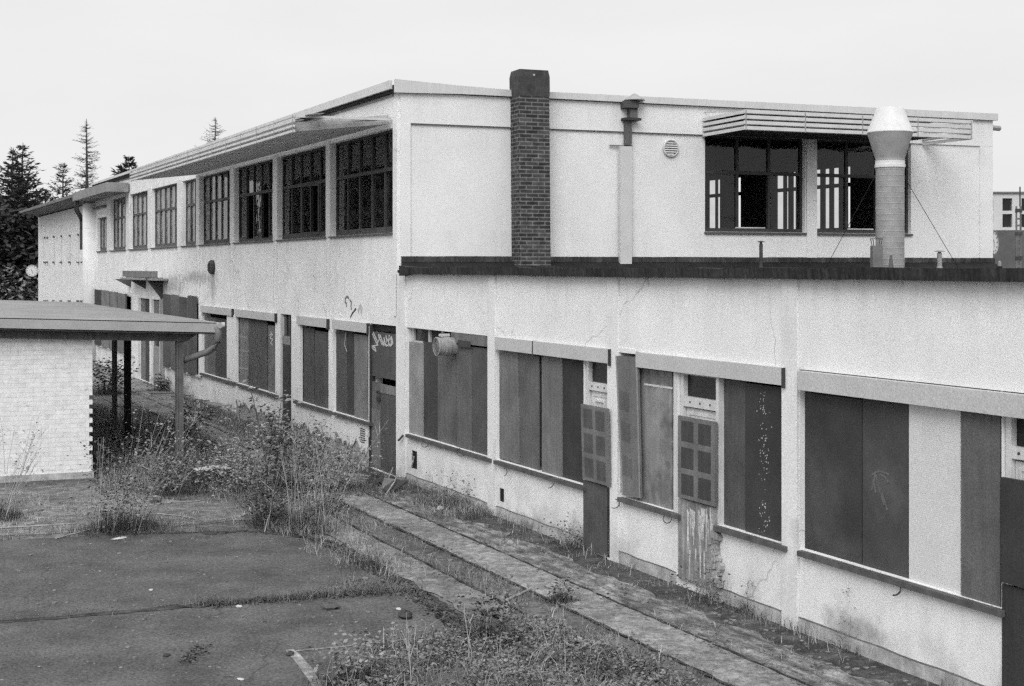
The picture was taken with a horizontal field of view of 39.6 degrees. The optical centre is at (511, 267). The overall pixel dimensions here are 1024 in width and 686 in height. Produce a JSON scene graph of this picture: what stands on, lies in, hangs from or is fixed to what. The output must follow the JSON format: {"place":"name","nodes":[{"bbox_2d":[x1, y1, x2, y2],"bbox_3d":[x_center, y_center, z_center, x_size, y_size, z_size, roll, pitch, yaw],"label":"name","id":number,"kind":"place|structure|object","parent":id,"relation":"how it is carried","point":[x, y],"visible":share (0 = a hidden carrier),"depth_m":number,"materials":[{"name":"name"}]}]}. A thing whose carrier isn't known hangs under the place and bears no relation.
{"place":"outdoors","nodes":[
{"label":"outdoors","id":0,"kind":"place"},
{"bbox_2d":[92,364,257,449],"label":"paving","id":1,"kind":"structure","parent":0,"point":[140,385],"depth_m":40.83,"materials":[{"name":"concrete"}]},
{"bbox_2d":[89,395,554,638],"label":"path","id":2,"kind":"structure","parent":0,"point":[435,580],"depth_m":17.99,"materials":[{"name":"concrete"}]},
{"bbox_2d":[226,369,309,499],"bbox_3d":[-4.075,2.802,23.843,1.380,2.201,1.172,0,0,0],"label":"sapling","id":3,"kind":"object","parent":2,"relation":"on","point":[275,432],"visible":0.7,"depth_m":23.87,"materials":[{"name":"grey plant"}]},
{"bbox_2d":[224,415,354,493],"bbox_3d":[-3.812,3.251,24.736,2.034,1.311,2.065,0,0,36],"label":"shrub","id":4,"kind":"object","parent":2,"relation":"on","point":[302,457],"visible":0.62,"depth_m":24.61,"materials":[{"name":"grey plant"}]},
{"bbox_2d":[294,419,390,517],"bbox_3d":[-2.813,3.143,22.301,1.647,1.517,1.435,0,0,18],"label":"dry weed","id":5,"kind":"object","parent":2,"relation":"on","point":[317,507],"visible":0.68,"depth_m":22.40,"materials":[{"name":"grey plant"}]},
{"bbox_2d":[502,589,507,626],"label":"grass stem","id":6,"kind":"object","parent":2,"relation":"on","point":[506,604],"visible":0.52,"depth_m":15.30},
{"bbox_2d":[0,363,806,685],"bbox_3d":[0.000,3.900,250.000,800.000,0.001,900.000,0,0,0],"label":"ground","id":7,"kind":"structure","parent":0,"point":[570,615],"depth_m":18.78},
{"bbox_2d":[0,206,37,300],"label":"bush","id":8,"kind":"object","parent":7,"relation":"on","point":[26,228],"visible":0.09,"depth_m":86.73,"materials":[{"name":"black plant"}]},
{"bbox_2d":[0,266,37,300],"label":"bush","id":9,"kind":"object","parent":7,"relation":"on","point":[19,294],"visible":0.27,"depth_m":83.45,"materials":[{"name":"black plant"}]},
{"bbox_2d":[0,195,40,299],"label":"bush","id":10,"kind":"object","parent":7,"relation":"on","point":[10,239],"visible":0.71,"depth_m":84.98,"materials":[{"name":"leaves"},{"name":"bark"}]},
{"bbox_2d":[0,146,41,212],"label":"conifer","id":11,"kind":"object","parent":7,"relation":"on","point":[12,171],"visible":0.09,"depth_m":97.79,"materials":[{"name":"black plant"}]},
{"bbox_2d":[0,145,50,218],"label":"conifer","id":12,"kind":"object","parent":7,"relation":"on","point":[19,179],"visible":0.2,"depth_m":95.59,"materials":[{"name":"black plant"}]},
{"bbox_2d":[38,187,52,204],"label":"conifer","id":13,"kind":"object","parent":7,"relation":"on","point":[46,193],"visible":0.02,"depth_m":100.94,"materials":[{"name":"black plant"}]},
{"bbox_2d":[45,163,73,201],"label":"conifer","id":14,"kind":"object","parent":7,"relation":"on","point":[60,189],"visible":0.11,"depth_m":103.87,"materials":[{"name":"grey plant"}]},
{"bbox_2d":[20,182,128,362],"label":"hall","id":15,"kind":"structure","parent":7,"relation":"on","point":[66,248],"depth_m":64.09,"materials":[{"name":"paint"}]},
{"bbox_2d":[26,265,37,276],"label":"wall clock","id":16,"kind":"object","parent":15,"relation":"attached to","point":[31,270],"depth_m":76.20,"materials":[{"name":"metal"}]},
{"bbox_2d":[65,119,99,192],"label":"larch","id":17,"kind":"object","parent":7,"relation":"on","point":[85,183],"visible":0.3,"depth_m":111.94,"materials":[{"name":"grey plant"}]},
{"bbox_2d":[0,300,224,482],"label":"open shed","id":18,"kind":"structure","parent":7,"relation":"on","point":[46,360],"depth_m":26.15,"materials":[{"name":"brick"}]},
{"bbox_2d":[90,353,147,395],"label":"weed","id":19,"kind":"object","parent":7,"relation":"on","point":[103,384],"visible":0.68,"depth_m":43.54,"materials":[{"name":"grey plant"}]},
{"bbox_2d":[110,155,136,175],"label":"pine","id":20,"kind":"object","parent":7,"relation":"on","point":[126,164],"visible":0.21,"depth_m":109.81,"materials":[{"name":"black plant"}]},
{"bbox_2d":[0,482,253,535],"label":"dry earth","id":21,"kind":"structure","parent":7,"relation":"on","point":[192,508],"depth_m":22.95,"materials":[{"name":"soil"}]},
{"bbox_2d":[0,414,61,524],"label":"dry weed","id":22,"kind":"object","parent":21,"relation":"on","point":[4,513],"visible":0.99,"depth_m":21.98,"materials":[{"name":"grey plant"}]},
{"bbox_2d":[0,523,74,528],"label":"stick","id":23,"kind":"object","parent":21,"relation":"on","point":[35,525],"visible":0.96,"depth_m":21.32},
{"bbox_2d":[58,433,182,540],"bbox_3d":[-5.881,3.121,20.960,1.951,1.559,1.825,0,0,18],"label":"dry weed","id":24,"kind":"object","parent":21,"relation":"on","point":[97,525],"visible":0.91,"depth_m":20.82,"materials":[{"name":"grey plant"}]},
{"bbox_2d":[70,394,235,540],"bbox_3d":[-5.401,2.857,21.025,2.552,2.089,2.176,0,0,0],"label":"dry weed","id":25,"kind":"object","parent":21,"relation":"on","point":[136,520],"visible":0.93,"depth_m":20.95,"materials":[{"name":"grey plant"}]},
{"bbox_2d":[149,495,161,501],"bbox_3d":[-5.924,3.842,23.653,0.230,0.122,0.169,0,0,27],"label":"stone","id":26,"kind":"object","parent":21,"relation":"on","point":[153,498],"visible":0.68,"depth_m":23.58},
{"bbox_2d":[145,500,199,505],"bbox_3d":[-5.597,3.880,23.425,0.931,0.017,0.069,0,0,-32],"label":"stick","id":27,"kind":"object","parent":21,"relation":"on","point":[170,502],"visible":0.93,"depth_m":23.43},
{"bbox_2d":[155,513,195,518],"bbox_3d":[-5.242,3.880,22.205,0.869,0.021,0.064,0,0,30],"label":"stick","id":28,"kind":"object","parent":21,"relation":"on","point":[173,515],"visible":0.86,"depth_m":22.27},
{"bbox_2d":[142,392,174,395],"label":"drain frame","id":29,"kind":"object","parent":7,"relation":"on","point":[160,394],"visible":0.56,"depth_m":43.36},
{"bbox_2d":[119,437,229,503],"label":"shrub","id":30,"kind":"object","parent":7,"relation":"on","point":[166,490],"visible":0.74,"depth_m":24.38,"materials":[{"name":"grey plant"}]},
{"bbox_2d":[148,400,214,460],"bbox_3d":[-6.708,3.273,28.381,1.483,1.263,1.189,0,0,26],"label":"sapling","id":31,"kind":"object","parent":7,"relation":"on","point":[194,427],"visible":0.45,"depth_m":28.45,"materials":[{"name":"grey plant"}]},
{"bbox_2d":[0,532,385,621],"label":"paving slab","id":32,"kind":"structure","parent":7,"relation":"on","point":[177,552],"depth_m":18.06,"materials":[{"name":"concrete"}]},
{"bbox_2d":[55,528,92,538],"bbox_3d":[-6.318,3.852,20.622,0.040,0.031,0.898,0,0,20],"label":"stick","id":33,"kind":"object","parent":32,"relation":"on","point":[70,534],"visible":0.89,"depth_m":20.45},
{"bbox_2d":[0,591,384,622],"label":"soil edge","id":34,"kind":"object","parent":32,"relation":"on","point":[167,607],"visible":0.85,"depth_m":15.99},
{"bbox_2d":[202,530,216,534],"bbox_3d":[-4.378,3.849,20.631,0.294,0.067,0.185,0,0,36],"label":"stone","id":35,"kind":"object","parent":32,"relation":"on","point":[207,532],"visible":1,"depth_m":20.57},
{"bbox_2d":[195,117,225,146],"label":"larch","id":36,"kind":"object","parent":7,"relation":"on","point":[215,132],"visible":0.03,"depth_m":117.97,"materials":[{"name":"grey plant"}]},
{"bbox_2d":[184,394,240,409],"bbox_3d":[-8.202,3.713,39.365,0.899,0.226,5.958,0,0,-21],"label":"plank pile","id":37,"kind":"object","parent":7,"relation":"on","point":[214,403],"visible":0.61,"depth_m":38.17,"materials":[{"name":"grey wood"}]},
{"bbox_2d":[191,465,234,487],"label":"concrete block","id":38,"kind":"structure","parent":7,"relation":"on","point":[208,478],"depth_m":25.21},
{"bbox_2d":[203,425,263,467],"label":"weed","id":39,"kind":"object","parent":7,"relation":"on","point":[235,447],"visible":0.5,"depth_m":27.65,"materials":[{"name":"grey plant"}]},
{"bbox_2d":[177,431,300,499],"bbox_3d":[-4.595,3.384,24.657,2.367,1.057,2.399,0,0,-23],"label":"shrub","id":40,"kind":"object","parent":7,"relation":"on","point":[234,472],"visible":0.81,"depth_m":24.49,"materials":[{"name":"grey plant"}]},
{"bbox_2d":[0,593,495,685],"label":"paving slab","id":41,"kind":"structure","parent":7,"relation":"on","point":[250,669],"depth_m":14.61,"materials":[{"name":"concrete"}]},
{"bbox_2d":[285,649,321,685],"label":"edging","id":42,"kind":"object","parent":41,"relation":"on","point":[305,668],"visible":0.82,"depth_m":13.72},
{"bbox_2d":[322,602,340,609],"bbox_3d":[-2.056,3.826,16.099,0.183,0.084,0.186,0,0,-44],"label":"stone","id":43,"kind":"object","parent":41,"relation":"on","point":[329,606],"visible":1,"depth_m":16.05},
{"bbox_2d":[272,621,434,685],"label":"weed","id":44,"kind":"object","parent":41,"relation":"on","point":[356,666],"visible":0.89,"depth_m":13.08,"materials":[{"name":"grey plant"}]},
{"bbox_2d":[296,637,421,650],"bbox_3d":[-1.538,3.860,14.563,1.369,0.001,0.072,0,0,-23],"label":"edging","id":45,"kind":"object","parent":41,"relation":"on","point":[348,645],"visible":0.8,"depth_m":14.47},
{"bbox_2d":[398,610,411,619],"bbox_3d":[-1.182,3.821,15.674,0.166,0.094,0.188,0,0,0],"label":"stone","id":46,"kind":"object","parent":41,"relation":"on","point":[401,613],"visible":0.89,"depth_m":15.64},
{"bbox_2d":[212,472,314,530],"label":"shrub","id":47,"kind":"object","parent":7,"relation":"on","point":[255,515],"visible":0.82,"depth_m":21.48,"materials":[{"name":"grey plant"}]},
{"bbox_2d":[102,530,479,633],"bbox_3d":[-2.391,3.859,18.365,2.185,0.001,8.135,0,0,-44],"label":"soil edge","id":48,"kind":"object","parent":7,"relation":"on","point":[432,597],"visible":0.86,"depth_m":17.41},
{"bbox_2d":[322,494,430,580],"bbox_3d":[-1.928,3.429,18.297,1.802,0.944,1.447,0,0,38],"label":"weed","id":49,"kind":"object","parent":48,"relation":"on","point":[368,558],"visible":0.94,"depth_m":18.33,"materials":[{"name":"grey plant"}]},
{"bbox_2d":[236,412,372,538],"bbox_3d":[-3.128,2.999,20.807,2.472,1.803,2.307,0,0,0],"label":"dry weed","id":50,"kind":"object","parent":7,"relation":"on","point":[291,518],"visible":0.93,"depth_m":20.98,"materials":[{"name":"grey plant"}]},
{"bbox_2d":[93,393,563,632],"bbox_3d":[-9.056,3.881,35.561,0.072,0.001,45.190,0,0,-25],"label":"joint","id":51,"kind":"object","parent":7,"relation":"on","point":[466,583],"visible":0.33,"depth_m":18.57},
{"bbox_2d":[94,414,709,685],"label":"ground cover","id":52,"kind":"object","parent":7,"relation":"on","point":[549,672],"visible":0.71,"depth_m":13.95,"materials":[{"name":"grey plant"}]},
{"bbox_2d":[401,612,413,683],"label":"grass stem","id":53,"kind":"object","parent":7,"relation":"on","point":[408,649],"visible":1,"depth_m":12.94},
{"bbox_2d":[0,401,914,685],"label":"rubble","id":54,"kind":"object","parent":7,"relation":"on","point":[384,595],"visible":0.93,"depth_m":16.45,"materials":[{"name":"stone"}]},
{"bbox_2d":[410,588,542,653],"bbox_3d":[-0.270,3.608,14.709,1.287,0.594,1.221,0,0,-38],"label":"weed","id":55,"kind":"object","parent":7,"relation":"on","point":[484,614],"visible":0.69,"depth_m":14.66,"materials":[{"name":"grey plant"}]},
{"bbox_2d":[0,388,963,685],"bbox_3d":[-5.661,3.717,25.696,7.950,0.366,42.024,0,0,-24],"label":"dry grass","id":56,"kind":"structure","parent":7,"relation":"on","point":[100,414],"depth_m":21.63,"materials":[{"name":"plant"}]},
{"bbox_2d":[110,398,865,685],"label":"dark ground cover","id":57,"kind":"object","parent":7,"relation":"on","point":[425,602],"visible":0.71,"depth_m":14.53,"materials":[{"name":"grey plant"}]},
{"bbox_2d":[92,364,939,685],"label":"soil strip","id":58,"kind":"object","parent":7,"relation":"on","point":[588,560],"visible":0.44,"depth_m":16.43,"materials":[{"name":"soil"}]},
{"bbox_2d":[142,367,171,391],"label":"weed","id":59,"kind":"object","parent":58,"relation":"on","point":[162,386],"visible":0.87,"depth_m":44.58,"materials":[{"name":"grey plant"}]},
{"bbox_2d":[281,412,327,451],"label":"weed","id":60,"kind":"object","parent":58,"relation":"on","point":[314,424],"visible":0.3,"depth_m":30.23,"materials":[{"name":"grey plant"}]},
{"bbox_2d":[391,466,479,514],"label":"weed","id":61,"kind":"object","parent":58,"relation":"on","point":[467,494],"visible":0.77,"depth_m":23.08,"materials":[{"name":"grey plant"}]},
{"bbox_2d":[536,512,590,555],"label":"weed","id":62,"kind":"object","parent":58,"relation":"on","point":[569,544],"visible":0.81,"depth_m":19.62,"materials":[{"name":"grey plant"}]},
{"bbox_2d":[718,580,762,618],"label":"weed","id":63,"kind":"object","parent":58,"relation":"on","point":[739,609],"visible":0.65,"depth_m":15.98,"materials":[{"name":"grey plant"}]},
{"bbox_2d":[504,587,531,601],"bbox_3d":[0.081,3.880,16.872,0.041,0.028,0.714,0,0,26],"label":"stick","id":64,"kind":"object","parent":7,"relation":"on","point":[511,597],"visible":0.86,"depth_m":16.85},
{"bbox_2d":[192,408,891,685],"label":"paving strip","id":65,"kind":"object","parent":7,"relation":"on","point":[753,643],"visible":0.55,"depth_m":16.41,"materials":[{"name":"concrete"}]},
{"bbox_2d":[366,474,408,492],"bbox_3d":[-2.199,3.794,25.239,0.815,0.207,1.704,0,0,0],"label":"debris heap","id":66,"kind":"object","parent":65,"relation":"on","point":[386,481],"visible":0.87,"depth_m":24.89,"materials":[{"name":"grey wood"}]},
{"bbox_2d":[384,468,399,495],"bbox_3d":[-2.051,3.717,24.656,0.060,0.349,1.115,0,0,9],"label":"stick","id":67,"kind":"object","parent":65,"relation":"on","point":[393,482],"visible":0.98,"depth_m":24.58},
{"bbox_2d":[656,554,739,612],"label":"weed","id":68,"kind":"object","parent":65,"relation":"on","point":[706,593],"visible":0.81,"depth_m":16.43,"materials":[{"name":"grey plant"}]},
{"bbox_2d":[91,79,1000,476],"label":"factory building","id":69,"kind":"structure","parent":7,"relation":"on","point":[305,229],"depth_m":29.91,"materials":[{"name":"paint"}]},
{"bbox_2d":[96,217,106,251],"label":"window","id":70,"kind":"structure","parent":69,"relation":"in","point":[103,221],"depth_m":56.80,"materials":[{"name":"grey glass"}]},
{"bbox_2d":[109,197,125,251],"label":"window","id":71,"kind":"structure","parent":69,"relation":"in","point":[120,203],"depth_m":53.51,"materials":[{"name":"grey glass"}]},
{"bbox_2d":[128,191,146,249],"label":"window","id":72,"kind":"structure","parent":69,"relation":"in","point":[140,199],"depth_m":49.88,"materials":[{"name":"grey glass"}]},
{"bbox_2d":[141,299,148,381],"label":"door","id":73,"kind":"structure","parent":69,"relation":"in","point":[144,302],"depth_m":48.74,"materials":[{"name":"grey wood"}]},
{"bbox_2d":[153,300,158,384],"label":"door","id":74,"kind":"structure","parent":69,"relation":"in","point":[156,303],"depth_m":46.90,"materials":[{"name":"grey wood"}]},
{"bbox_2d":[150,184,176,248],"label":"window","id":75,"kind":"structure","parent":69,"relation":"in","point":[165,197],"depth_m":45.86,"materials":[{"name":"grey glass"}]},
{"bbox_2d":[180,179,195,246],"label":"window","id":76,"kind":"structure","parent":69,"relation":"in","point":[190,185],"depth_m":42.48,"materials":[{"name":"grey glass"}]},
{"bbox_2d":[207,260,214,273],"bbox_3d":[-8.343,0.000,39.363,0.162,0.396,0.400,0,0,-25],"label":"wall lamp","id":77,"kind":"object","parent":69,"relation":"attached to","point":[211,267],"visible":1,"depth_m":39.25,"materials":[{"name":"metal"}]},
{"bbox_2d":[198,170,229,245],"bbox_3d":[-8.159,-1.603,39.304,0.222,1.995,3.614,0,0,-25],"label":"window","id":78,"kind":"structure","parent":69,"relation":"in","point":[216,186],"depth_m":39.56,"materials":[{"name":"grey glass"}]},
{"bbox_2d":[233,160,272,243],"bbox_3d":[-6.417,-1.603,35.591,0.222,1.995,3.760,0,0,-25],"label":"window","id":79,"kind":"structure","parent":69,"relation":"in","point":[260,239],"depth_m":35.92,"materials":[{"name":"black metal"}]},
{"bbox_2d":[280,314,290,433],"bbox_3d":[-5.220,2.490,33.006,0.105,2.780,0.959,0,0,-25],"label":"door","id":80,"kind":"structure","parent":69,"relation":"in","point":[285,320],"depth_m":33.10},
{"bbox_2d":[276,146,325,241],"bbox_3d":[-4.712,-1.603,31.847,0.314,1.995,3.770,0,0,-25],"label":"window","id":81,"kind":"structure","parent":69,"relation":"in","point":[303,235],"depth_m":31.63,"materials":[{"name":"black metal"}]},
{"bbox_2d":[328,129,392,237],"bbox_3d":[-2.943,-1.603,28.185,0.222,1.995,3.826,0,0,-25],"label":"window","id":82,"kind":"structure","parent":69,"relation":"in","point":[385,230],"depth_m":28.51,"materials":[{"name":"black metal"}]},
{"bbox_2d":[368,324,395,475],"bbox_3d":[-2.434,2.495,27.047,0.122,2.770,1.505,0,0,-25],"label":"door","id":83,"kind":"structure","parent":69,"relation":"in","point":[381,345],"depth_m":27.10,"materials":[{"name":"grey paint"}]},
{"bbox_2d":[609,93,644,263],"bbox_3d":[2.295,-1.686,27.814,0.673,3.451,0.417,0,0,-33],"label":"wall flue","id":84,"kind":"object","parent":69,"relation":"attached to","point":[625,201],"depth_m":27.83,"materials":[{"name":"metal"}]},
{"bbox_2d":[662,139,678,156],"bbox_3d":[3.161,-2.372,28.321,0.349,0.350,0.060,0,0,-22],"label":"wall vent","id":85,"kind":"object","parent":69,"relation":"attached to","point":[670,147],"depth_m":28.31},
{"bbox_2d":[704,135,806,234],"bbox_3d":[4.966,-1.677,29.143,2.410,2.005,0.212,0,0,-22],"label":"window","id":86,"kind":"structure","parent":69,"relation":"in","point":[736,172],"depth_m":29.24,"materials":[{"name":"black metal"}]},
{"bbox_2d":[817,140,912,235],"bbox_3d":[7.437,-1.677,30.141,2.436,2.005,0.212,0,0,-22],"label":"window","id":87,"kind":"structure","parent":69,"relation":"in","point":[819,231],"depth_m":30.06,"materials":[{"name":"black metal"}]},
{"bbox_2d":[993,230,998,254],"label":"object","id":88,"kind":"object","parent":69,"relation":"attached to","point":[995,241],"depth_m":32.03,"materials":[{"name":"metal"}]},
{"bbox_2d":[396,256,1023,685],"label":"wing","id":89,"kind":"structure","parent":7,"relation":"on","point":[818,438],"depth_m":15.86,"materials":[{"name":"paint"}]},
{"bbox_2d":[412,328,450,342],"bbox_3d":[-1.349,1.225,24.937,0.080,0.282,2.046,0,0,-25],"label":"window","id":90,"kind":"structure","parent":89,"relation":"in","point":[418,335],"depth_m":25.36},
{"bbox_2d":[433,334,457,355],"bbox_3d":[-1.118,1.303,23.867,0.341,0.374,0.330,0,0,-25],"label":"wall fan","id":91,"kind":"object","parent":89,"relation":"attached to","point":[445,345],"depth_m":23.77},
{"bbox_2d":[509,69,554,267],"bbox_3d":[0.367,-1.833,26.922,0.763,3.766,0.500,0,0,-22],"label":"brick chimney","id":92,"kind":"object","parent":89,"relation":"on","point":[530,167],"visible":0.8,"depth_m":26.76,"materials":[{"name":"brick"}]},
{"bbox_2d":[581,361,610,557],"bbox_3d":[1.187,2.543,19.269,0.232,2.654,0.831,0,0,-25],"label":"door","id":93,"kind":"structure","parent":89,"relation":"in","point":[595,416],"depth_m":19.26,"materials":[{"name":"wood"}]},
{"bbox_2d":[615,356,642,497],"bbox_3d":[1.515,2.064,18.462,0.033,1.821,0.651,0,0,-25],"label":"leaning board","id":94,"kind":"object","parent":89,"relation":"attached to","point":[628,392],"visible":1,"depth_m":18.42,"materials":[{"name":"grey wood"}]},
{"bbox_2d":[678,373,717,589],"bbox_3d":[2.260,2.539,17.017,0.203,2.506,0.914,0,0,-25],"label":"door","id":95,"kind":"structure","parent":89,"relation":"in","point":[697,428],"depth_m":17.00,"materials":[{"name":"wood"}]},
{"bbox_2d":[758,241,763,266],"bbox_3d":[4.833,-0.233,27.600,0.139,0.563,0.139,0,0,0],"label":"vent pipe","id":96,"kind":"object","parent":89,"relation":"on","point":[760,254],"visible":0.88,"depth_m":27.57,"materials":[{"name":"metal"}]},
{"bbox_2d":[870,238,882,266],"bbox_3d":[6.408,-0.230,25.000,0.182,0.556,0.180,0,0,0],"label":"vent box","id":97,"kind":"object","parent":89,"relation":"on","point":[876,256],"visible":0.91,"depth_m":24.91,"materials":[{"name":"metal"}]},
{"bbox_2d":[888,255,893,266],"bbox_3d":[6.556,-0.082,24.600,0.097,0.260,0.097,0,0,0],"label":"roof cone","id":98,"kind":"object","parent":89,"relation":"on","point":[890,261],"visible":0.66,"depth_m":24.57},
{"bbox_2d":[826,106,957,267],"bbox_3d":[7.055,-1.406,27.501,2.221,2.908,4.597,0,0,28],"label":"metal stack","id":99,"kind":"object","parent":89,"relation":"on","point":[890,132],"visible":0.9,"depth_m":25.27,"materials":[{"name":"metal"}]},
{"bbox_2d":[934,250,944,267],"bbox_3d":[8.598,-0.147,28.600,0.199,0.390,0.199,0,0,0],"label":"vent pipe","id":100,"kind":"object","parent":89,"relation":"on","point":[939,259],"visible":0.9,"depth_m":28.56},
{"bbox_2d":[1001,417,1023,685],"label":"door","id":101,"kind":"structure","parent":89,"relation":"in","point":[1012,485],"depth_m":12.40,"materials":[{"name":"wood"}]},
{"bbox_2d":[808,588,860,655],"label":"weed","id":102,"kind":"object","parent":7,"relation":"on","point":[838,640],"visible":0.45,"depth_m":14.46,"materials":[{"name":"grey plant"}]},
{"bbox_2d":[1015,187,1022,267],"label":"lattice mast","id":103,"kind":"object","parent":7,"relation":"on","point":[1020,233],"visible":0.3,"depth_m":39.98,"materials":[{"name":"grey metal"}]},
{"bbox_2d":[92,376,805,685],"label":"path","id":104,"kind":"structure","parent":0,"point":[724,665],"depth_m":16.34,"materials":[{"name":"concrete"}]},
{"bbox_2d":[277,433,385,499],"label":"shrub","id":105,"kind":"object","parent":104,"relation":"on","point":[336,472],"visible":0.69,"depth_m":24.62,"materials":[{"name":"grey plant"}]},
{"bbox_2d":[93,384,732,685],"bbox_3d":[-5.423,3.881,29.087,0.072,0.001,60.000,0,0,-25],"label":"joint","id":106,"kind":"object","parent":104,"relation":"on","point":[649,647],"visible":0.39,"depth_m":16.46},
{"bbox_2d":[92,374,811,685],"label":"joint","id":107,"kind":"object","parent":104,"relation":"on","point":[732,651],"visible":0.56,"depth_m":17.23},
{"bbox_2d":[528,578,579,608],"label":"weed","id":108,"kind":"object","parent":104,"relation":"on","point":[559,594],"visible":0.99,"depth_m":16.57,"materials":[{"name":"grey plant"}]},
{"bbox_2d":[0,387,963,685],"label":"grass","id":109,"kind":"structure","parent":0,"point":[328,591],"depth_m":20.72,"materials":[{"name":"plant"}]},
{"bbox_2d":[0,0,1023,228],"label":"sky","id":110,"kind":"structure","parent":0,"point":[148,78],"materials":[{"name":"white"}]},
{"bbox_2d":[993,192,1023,267],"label":"distant building","id":111,"kind":"structure","parent":0,"point":[1005,204],"depth_m":62.02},
{"bbox_2d":[1002,199,1010,209],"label":"window","id":112,"kind":"structure","parent":111,"relation":"in","point":[1006,203],"depth_m":62.11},
{"bbox_2d":[1002,215,1010,225],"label":"window","id":113,"kind":"structure","parent":111,"relation":"in","point":[1006,219],"depth_m":62.11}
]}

